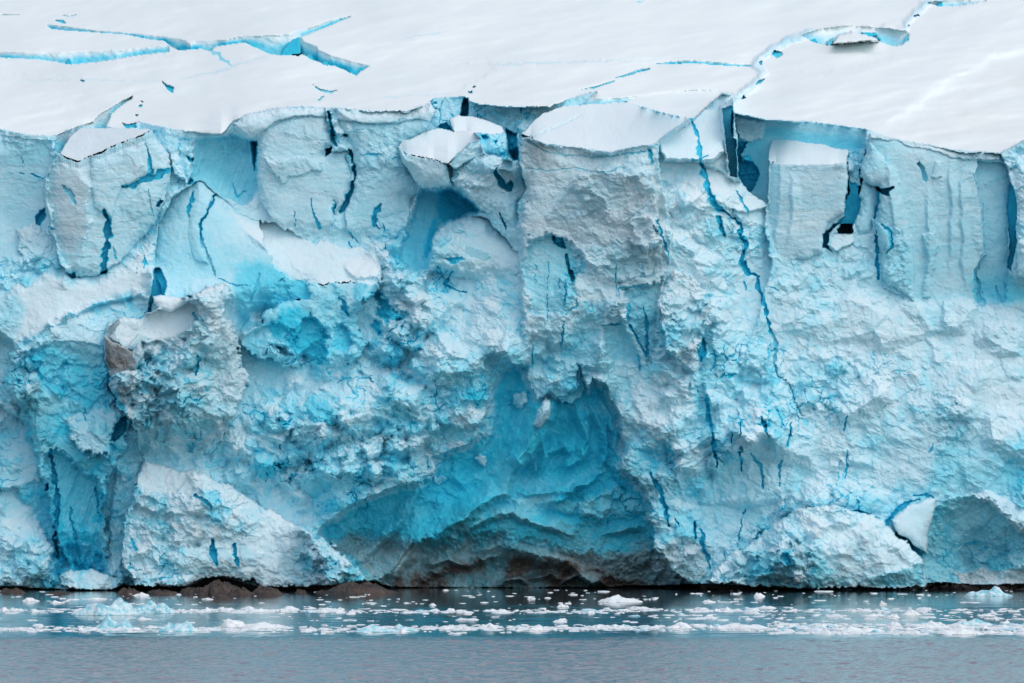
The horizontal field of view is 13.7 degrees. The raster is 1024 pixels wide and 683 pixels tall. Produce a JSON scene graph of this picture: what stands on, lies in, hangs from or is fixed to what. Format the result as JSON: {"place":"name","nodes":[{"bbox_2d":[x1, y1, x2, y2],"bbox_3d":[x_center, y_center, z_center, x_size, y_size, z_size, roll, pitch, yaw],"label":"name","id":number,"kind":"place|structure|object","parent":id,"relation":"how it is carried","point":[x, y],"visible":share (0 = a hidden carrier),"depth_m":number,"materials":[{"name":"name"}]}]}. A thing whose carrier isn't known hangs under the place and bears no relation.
{"place":"outdoors","nodes":[
{"label":"outdoors","id":0,"kind":"place"},
{"bbox_2d":[0,93,1023,589],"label":"ice cliff","id":1,"kind":"structure","parent":0,"point":[450,429],"depth_m":499.83,"materials":[{"name":"blue ice"}]},
{"bbox_2d":[3,293,148,559],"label":"ice overhang","id":2,"kind":"object","parent":1,"relation":"attached to","point":[56,385],"visible":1,"depth_m":495.36,"materials":[{"name":"blue ice"}]},
{"bbox_2d":[0,236,155,345],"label":"snow drift","id":3,"kind":"object","parent":1,"relation":"on","point":[36,307],"visible":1,"depth_m":499.39,"materials":[{"name":"white snow"}]},
{"bbox_2d":[44,128,171,276],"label":"ice tower","id":4,"kind":"structure","parent":1,"relation":"on","point":[104,209],"depth_m":502.09,"materials":[{"name":"ice"}]},
{"bbox_2d":[104,284,250,443],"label":"rubble tower","id":5,"kind":"structure","parent":1,"relation":"on","point":[180,374],"depth_m":490.73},
{"bbox_2d":[153,295,190,311],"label":"ice slab","id":6,"kind":"structure","parent":5,"relation":"on","point":[171,304],"depth_m":493.95,"materials":[{"name":"white ice"}]},
{"bbox_2d":[155,181,301,306],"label":"ice pyramid","id":7,"kind":"object","parent":1,"relation":"on","point":[207,236],"visible":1,"depth_m":503.62,"materials":[{"name":"blue ice"}]},
{"bbox_2d":[234,108,351,234],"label":"ice column","id":8,"kind":"structure","parent":1,"relation":"on","point":[304,182],"depth_m":508.09,"materials":[{"name":"white ice"}]},
{"bbox_2d":[241,281,380,367],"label":"blue ice block","id":9,"kind":"structure","parent":1,"relation":"on","point":[318,322],"depth_m":499.73,"materials":[{"name":"blue ice"}]},
{"bbox_2d":[260,220,384,285],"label":"snow shelf","id":10,"kind":"object","parent":1,"relation":"on","point":[298,259],"visible":1,"depth_m":504.45,"materials":[{"name":"white snow"}]},
{"bbox_2d":[337,104,435,237],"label":"ice column","id":11,"kind":"structure","parent":1,"relation":"on","point":[386,188],"depth_m":508.38,"materials":[{"name":"ice"}]},
{"bbox_2d":[398,128,482,188],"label":"ice block","id":12,"kind":"structure","parent":1,"relation":"on","point":[443,146],"depth_m":504.01,"materials":[{"name":"white ice"}]},
{"bbox_2d":[429,216,518,275],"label":"ice boulder","id":13,"kind":"object","parent":1,"relation":"on","point":[473,245],"visible":1,"depth_m":502.93,"materials":[{"name":"ice"}]},
{"bbox_2d":[450,116,507,158],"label":"ice block","id":14,"kind":"structure","parent":1,"relation":"on","point":[492,137],"depth_m":508.81,"materials":[{"name":"white ice"}]},
{"bbox_2d":[451,154,526,230],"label":"ice rib","id":15,"kind":"object","parent":1,"relation":"on","point":[494,185],"visible":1,"depth_m":502.52,"materials":[{"name":"blue ice"}]},
{"bbox_2d":[0,0,1023,152],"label":"snowfield","id":16,"kind":"structure","parent":1,"relation":"on","point":[944,73],"depth_m":548.86,"materials":[{"name":"white snow"}]},
{"bbox_2d":[519,103,688,337],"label":"ice bastion","id":17,"kind":"object","parent":1,"relation":"on","point":[595,246],"visible":1,"depth_m":497.79,"materials":[{"name":"ice"}]},
{"bbox_2d":[657,271,711,358],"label":"ice lump","id":18,"kind":"object","parent":1,"relation":"on","point":[683,302],"visible":1,"depth_m":495.04,"materials":[{"name":"ice"}]},
{"bbox_2d":[658,94,771,336],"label":"ice buttress","id":19,"kind":"structure","parent":1,"relation":"on","point":[720,246],"depth_m":502.36,"materials":[{"name":"ice"}]},
{"bbox_2d":[766,140,848,260],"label":"ice block","id":20,"kind":"structure","parent":1,"relation":"on","point":[807,192],"depth_m":505.13,"materials":[{"name":"ice"}]},
{"bbox_2d":[855,183,878,235],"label":"ice pillar","id":21,"kind":"structure","parent":1,"relation":"attached to","point":[865,219],"depth_m":507.30,"materials":[{"name":"blue ice"}]},
{"bbox_2d":[892,499,936,553],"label":"ice slab","id":22,"kind":"structure","parent":1,"relation":"on","point":[912,523],"depth_m":493.00,"materials":[{"name":"white ice"}]},
{"bbox_2d":[860,134,1010,304],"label":"ice wall","id":23,"kind":"structure","parent":1,"relation":"on","point":[943,228],"depth_m":506.81,"materials":[{"name":"blue ice"}]},
{"bbox_2d":[1010,153,1023,276],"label":"ice lump","id":24,"kind":"object","parent":1,"relation":"on","point":[1017,166],"visible":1,"depth_m":504.17,"materials":[{"name":"ice"}]},
{"bbox_2d":[0,588,1023,682],"bbox_3d":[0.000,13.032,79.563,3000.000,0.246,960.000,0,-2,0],"label":"water","id":25,"kind":"structure","parent":0,"point":[687,655],"depth_m":306.81,"materials":[{"name":"liquid"}]},
{"bbox_2d":[0,587,25,592],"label":"rock","id":26,"kind":"object","parent":25,"relation":"on","point":[14,590],"visible":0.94,"depth_m":478.15,"materials":[{"name":"brown stone"}]},
{"bbox_2d":[22,598,38,600],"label":"ice floe","id":27,"kind":"object","parent":25,"relation":"on","point":[29,599],"visible":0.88,"depth_m":436.95,"materials":[{"name":"white ice"}]},
{"bbox_2d":[44,590,69,593],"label":"rock","id":28,"kind":"object","parent":25,"relation":"on","point":[57,592],"visible":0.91,"depth_m":470.64,"materials":[{"name":"brown stone"}]},
{"bbox_2d":[71,597,138,614],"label":"iceberg","id":29,"kind":"object","parent":25,"relation":"on","point":[118,606],"visible":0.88,"depth_m":382.45,"materials":[{"name":"ice"}]},
{"bbox_2d":[96,614,132,628],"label":"iceberg","id":30,"kind":"object","parent":25,"relation":"on","point":[107,622],"visible":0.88,"depth_m":339.93,"materials":[{"name":"blue ice"}]},
{"bbox_2d":[135,592,148,595],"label":"ice floe","id":31,"kind":"object","parent":25,"relation":"on","point":[141,594],"visible":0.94,"depth_m":463.36,"materials":[{"name":"white ice"}]},
{"bbox_2d":[137,617,152,619],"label":"ice floe","id":32,"kind":"object","parent":25,"relation":"on","point":[142,618],"visible":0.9,"depth_m":367.00,"materials":[{"name":"white ice"}]},
{"bbox_2d":[135,600,174,612],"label":"iceberg","id":33,"kind":"object","parent":25,"relation":"on","point":[149,606],"visible":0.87,"depth_m":388.98,"materials":[{"name":"blue ice"}]},
{"bbox_2d":[146,589,177,593],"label":"rock","id":34,"kind":"object","parent":25,"relation":"on","point":[158,591],"visible":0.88,"depth_m":470.83,"materials":[{"name":"brown stone"}]},
{"bbox_2d":[155,620,197,631],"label":"iceberg","id":35,"kind":"object","parent":25,"relation":"on","point":[186,625],"visible":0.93,"depth_m":333.97,"materials":[{"name":"ice"}]},
{"bbox_2d":[178,587,198,593],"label":"rock","id":36,"kind":"object","parent":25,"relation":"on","point":[188,590],"visible":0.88,"depth_m":473.15,"materials":[{"name":"brown stone"}]},
{"bbox_2d":[190,609,207,611],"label":"ice floe","id":37,"kind":"object","parent":25,"relation":"on","point":[194,610],"visible":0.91,"depth_m":393.08,"materials":[{"name":"white ice"}]},
{"bbox_2d":[220,619,245,627],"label":"ice floe","id":38,"kind":"object","parent":25,"relation":"on","point":[227,623],"visible":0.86,"depth_m":345.12,"materials":[{"name":"white ice"}]},
{"bbox_2d":[240,606,253,609],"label":"ice floe","id":39,"kind":"object","parent":25,"relation":"on","point":[248,607],"visible":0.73,"depth_m":403.09,"materials":[{"name":"white ice"}]},
{"bbox_2d":[240,622,280,627],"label":"iceberg","id":40,"kind":"object","parent":25,"relation":"on","point":[263,625],"visible":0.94,"depth_m":342.39,"materials":[{"name":"white ice"}]},
{"bbox_2d":[295,588,306,592],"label":"rock","id":41,"kind":"object","parent":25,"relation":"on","point":[300,591],"visible":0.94,"depth_m":477.94,"materials":[{"name":"brown stone"}]},
{"bbox_2d":[316,609,327,612],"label":"ice floe","id":42,"kind":"object","parent":25,"relation":"on","point":[322,611],"visible":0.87,"depth_m":391.75,"materials":[{"name":"white ice"}]},
{"bbox_2d":[327,609,343,611],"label":"ice floe","id":43,"kind":"object","parent":25,"relation":"on","point":[337,610],"visible":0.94,"depth_m":393.12,"materials":[{"name":"white ice"}]},
{"bbox_2d":[354,625,399,631],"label":"iceberg","id":44,"kind":"object","parent":25,"relation":"on","point":[371,628],"visible":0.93,"depth_m":332.49,"materials":[{"name":"white ice"}]},
{"bbox_2d":[393,624,417,630],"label":"ice floe","id":45,"kind":"object","parent":25,"relation":"on","point":[398,627],"visible":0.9,"depth_m":335.04,"materials":[{"name":"white ice"}]},
{"bbox_2d":[437,626,451,628],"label":"ice floe","id":46,"kind":"object","parent":25,"relation":"on","point":[448,627],"visible":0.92,"depth_m":340.08,"materials":[{"name":"white ice"}]},
{"bbox_2d":[457,618,478,620],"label":"ice floe","id":47,"kind":"object","parent":25,"relation":"on","point":[465,619],"visible":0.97,"depth_m":365.19,"materials":[{"name":"white ice"}]},
{"bbox_2d":[480,623,496,627],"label":"ice floe","id":48,"kind":"object","parent":25,"relation":"on","point":[489,625],"visible":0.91,"depth_m":342.35,"materials":[{"name":"white ice"}]},
{"bbox_2d":[492,610,514,613],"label":"ice floe","id":49,"kind":"object","parent":25,"relation":"on","point":[497,611],"visible":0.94,"depth_m":389.58,"materials":[{"name":"white ice"}]},
{"bbox_2d":[0,589,1023,634],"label":"brash ice","id":50,"kind":"structure","parent":25,"relation":"on","point":[574,629],"depth_m":358.40,"materials":[{"name":"ice"}]},
{"bbox_2d":[528,624,548,630],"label":"ice floe","id":51,"kind":"object","parent":25,"relation":"on","point":[538,627],"visible":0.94,"depth_m":336.11,"materials":[{"name":"white ice"}]},
{"bbox_2d":[580,609,597,611],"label":"ice floe","id":52,"kind":"object","parent":25,"relation":"on","point":[585,610],"visible":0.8,"depth_m":395.13,"materials":[{"name":"ice"}]},
{"bbox_2d":[598,595,642,601],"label":"iceberg","id":53,"kind":"object","parent":25,"relation":"on","point":[617,598],"visible":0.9,"depth_m":433.17,"materials":[{"name":"white ice"}]},
{"bbox_2d":[626,606,649,608],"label":"ice floe","id":54,"kind":"object","parent":25,"relation":"on","point":[636,607],"visible":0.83,"depth_m":405.04,"materials":[{"name":"white ice"}]},
{"bbox_2d":[667,622,691,627],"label":"ice floe","id":55,"kind":"object","parent":25,"relation":"on","point":[681,625],"visible":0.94,"depth_m":342.46,"materials":[{"name":"white ice"}]},
{"bbox_2d":[715,624,769,628],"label":"ice floe","id":56,"kind":"object","parent":25,"relation":"on","point":[736,626],"visible":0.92,"depth_m":341.26,"materials":[{"name":"white ice"}]},
{"bbox_2d":[746,608,758,610],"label":"ice floe","id":57,"kind":"object","parent":25,"relation":"on","point":[751,609],"visible":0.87,"depth_m":398.96,"materials":[{"name":"white ice"}]},
{"bbox_2d":[745,611,760,613],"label":"ice floe","id":58,"kind":"object","parent":25,"relation":"on","point":[754,612],"visible":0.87,"depth_m":388.00,"materials":[{"name":"white ice"}]},
{"bbox_2d":[754,593,764,596],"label":"ice floe","id":59,"kind":"object","parent":25,"relation":"on","point":[758,595],"visible":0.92,"depth_m":458.79,"materials":[{"name":"white ice"}]},
{"bbox_2d":[756,606,774,608],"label":"ice floe","id":60,"kind":"object","parent":25,"relation":"on","point":[766,607],"visible":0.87,"depth_m":406.19,"materials":[{"name":"white ice"}]},
{"bbox_2d":[775,631,792,632],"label":"ice floe","id":61,"kind":"object","parent":25,"relation":"on","point":[783,632],"visible":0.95,"depth_m":329.91,"materials":[{"name":"white ice"}]},
{"bbox_2d":[807,627,821,630],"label":"ice floe","id":62,"kind":"object","parent":25,"relation":"on","point":[815,628],"visible":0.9,"depth_m":335.29,"materials":[{"name":"white ice"}]},
{"bbox_2d":[825,624,836,627],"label":"ice floe","id":63,"kind":"object","parent":25,"relation":"on","point":[830,626],"visible":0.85,"depth_m":343.01,"materials":[{"name":"white ice"}]},
{"bbox_2d":[826,614,842,616],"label":"ice floe","id":64,"kind":"object","parent":25,"relation":"on","point":[835,615],"visible":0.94,"depth_m":377.08,"materials":[{"name":"white ice"}]},
{"bbox_2d":[839,626,884,631],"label":"iceberg","id":65,"kind":"object","parent":25,"relation":"on","point":[849,629],"visible":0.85,"depth_m":332.55,"materials":[{"name":"white ice"}]},
{"bbox_2d":[856,609,871,611],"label":"ice floe","id":66,"kind":"object","parent":25,"relation":"on","point":[863,610],"visible":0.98,"depth_m":394.38,"materials":[{"name":"white ice"}]},
{"bbox_2d":[886,614,899,617],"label":"ice floe","id":67,"kind":"object","parent":25,"relation":"on","point":[893,616],"visible":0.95,"depth_m":373.02,"materials":[{"name":"white ice"}]},
{"bbox_2d":[902,609,920,614],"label":"ice floe","id":68,"kind":"object","parent":25,"relation":"on","point":[910,612],"visible":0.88,"depth_m":382.38,"materials":[{"name":"white ice"}]},
{"bbox_2d":[905,630,919,633],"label":"ice floe","id":69,"kind":"object","parent":25,"relation":"on","point":[914,631],"visible":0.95,"depth_m":328.27,"materials":[{"name":"white ice"}]},
{"bbox_2d":[915,607,930,609],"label":"ice floe","id":70,"kind":"object","parent":25,"relation":"on","point":[922,608],"visible":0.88,"depth_m":402.19,"materials":[{"name":"white ice"}]},
{"bbox_2d":[916,620,947,627],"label":"ice floe","id":71,"kind":"object","parent":25,"relation":"on","point":[931,624],"visible":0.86,"depth_m":342.56,"materials":[{"name":"white ice"}]},
{"bbox_2d":[938,629,982,634],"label":"ice floe","id":72,"kind":"object","parent":25,"relation":"on","point":[963,631],"visible":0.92,"depth_m":326.63,"materials":[{"name":"white ice"}]},
{"bbox_2d":[951,624,974,627],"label":"ice floe","id":73,"kind":"object","parent":25,"relation":"on","point":[960,625],"visible":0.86,"depth_m":343.00,"materials":[{"name":"white ice"}]},
{"bbox_2d":[960,618,993,624],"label":"iceberg","id":74,"kind":"object","parent":25,"relation":"on","point":[975,621],"visible":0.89,"depth_m":350.22,"materials":[{"name":"ice"}]},
{"bbox_2d":[977,613,994,616],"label":"ice floe","id":75,"kind":"object","parent":25,"relation":"on","point":[988,615],"visible":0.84,"depth_m":378.53,"materials":[{"name":"white ice"}]},
{"bbox_2d":[964,586,1012,595],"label":"iceberg","id":76,"kind":"object","parent":25,"relation":"on","point":[995,591],"visible":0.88,"depth_m":461.31,"materials":[{"name":"white ice"}]},
{"bbox_2d":[996,624,1016,627],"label":"ice floe","id":77,"kind":"object","parent":25,"relation":"on","point":[1003,625],"visible":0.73,"depth_m":343.34,"materials":[{"name":"white ice"}]},
{"bbox_2d":[999,627,1015,629],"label":"ice floe","id":78,"kind":"object","parent":25,"relation":"on","point":[1009,628],"visible":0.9,"depth_m":337.68,"materials":[{"name":"white ice"}]},
{"bbox_2d":[0,578,1023,589],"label":"shore bedrock","id":79,"kind":"structure","parent":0,"point":[202,583],"depth_m":497.11,"materials":[{"name":"black stone"}]},
{"bbox_2d":[60,569,123,589],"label":"ice slab","id":80,"kind":"structure","parent":79,"relation":"on","point":[90,579],"depth_m":490.22,"materials":[{"name":"ice"}]},
{"bbox_2d":[117,587,140,593],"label":"rock","id":81,"kind":"object","parent":79,"relation":"on","point":[129,590],"visible":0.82,"depth_m":473.03,"materials":[{"name":"brown stone"}]},
{"bbox_2d":[190,579,237,593],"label":"rock","id":82,"kind":"object","parent":79,"relation":"on","point":[218,586],"visible":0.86,"depth_m":470.75,"materials":[{"name":"brown stone"}]},
{"bbox_2d":[121,460,326,587],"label":"ice mound","id":83,"kind":"object","parent":79,"relation":"on","point":[187,528],"visible":1,"depth_m":488.14,"materials":[{"name":"ice"}]},
{"bbox_2d":[226,587,255,594],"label":"rock","id":84,"kind":"object","parent":79,"relation":"on","point":[240,591],"visible":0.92,"depth_m":468.27,"materials":[{"name":"brown stone"}]},
{"bbox_2d":[252,585,284,594],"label":"rock","id":85,"kind":"object","parent":79,"relation":"on","point":[261,590],"visible":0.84,"depth_m":468.23,"materials":[{"name":"brown stone"}]},
{"bbox_2d":[301,530,366,585],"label":"ice rubble","id":86,"kind":"object","parent":79,"relation":"on","point":[337,568],"visible":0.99,"depth_m":480.33,"materials":[{"name":"ice"}]},
{"bbox_2d":[323,581,397,593],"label":"rock","id":87,"kind":"object","parent":79,"relation":"on","point":[349,587],"visible":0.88,"depth_m":473.54,"materials":[{"name":"brown stone"}]},
{"bbox_2d":[708,505,925,589],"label":"ice mound","id":88,"kind":"object","parent":79,"relation":"on","point":[826,547],"visible":1,"depth_m":489.26,"materials":[{"name":"ice"}]}
]}

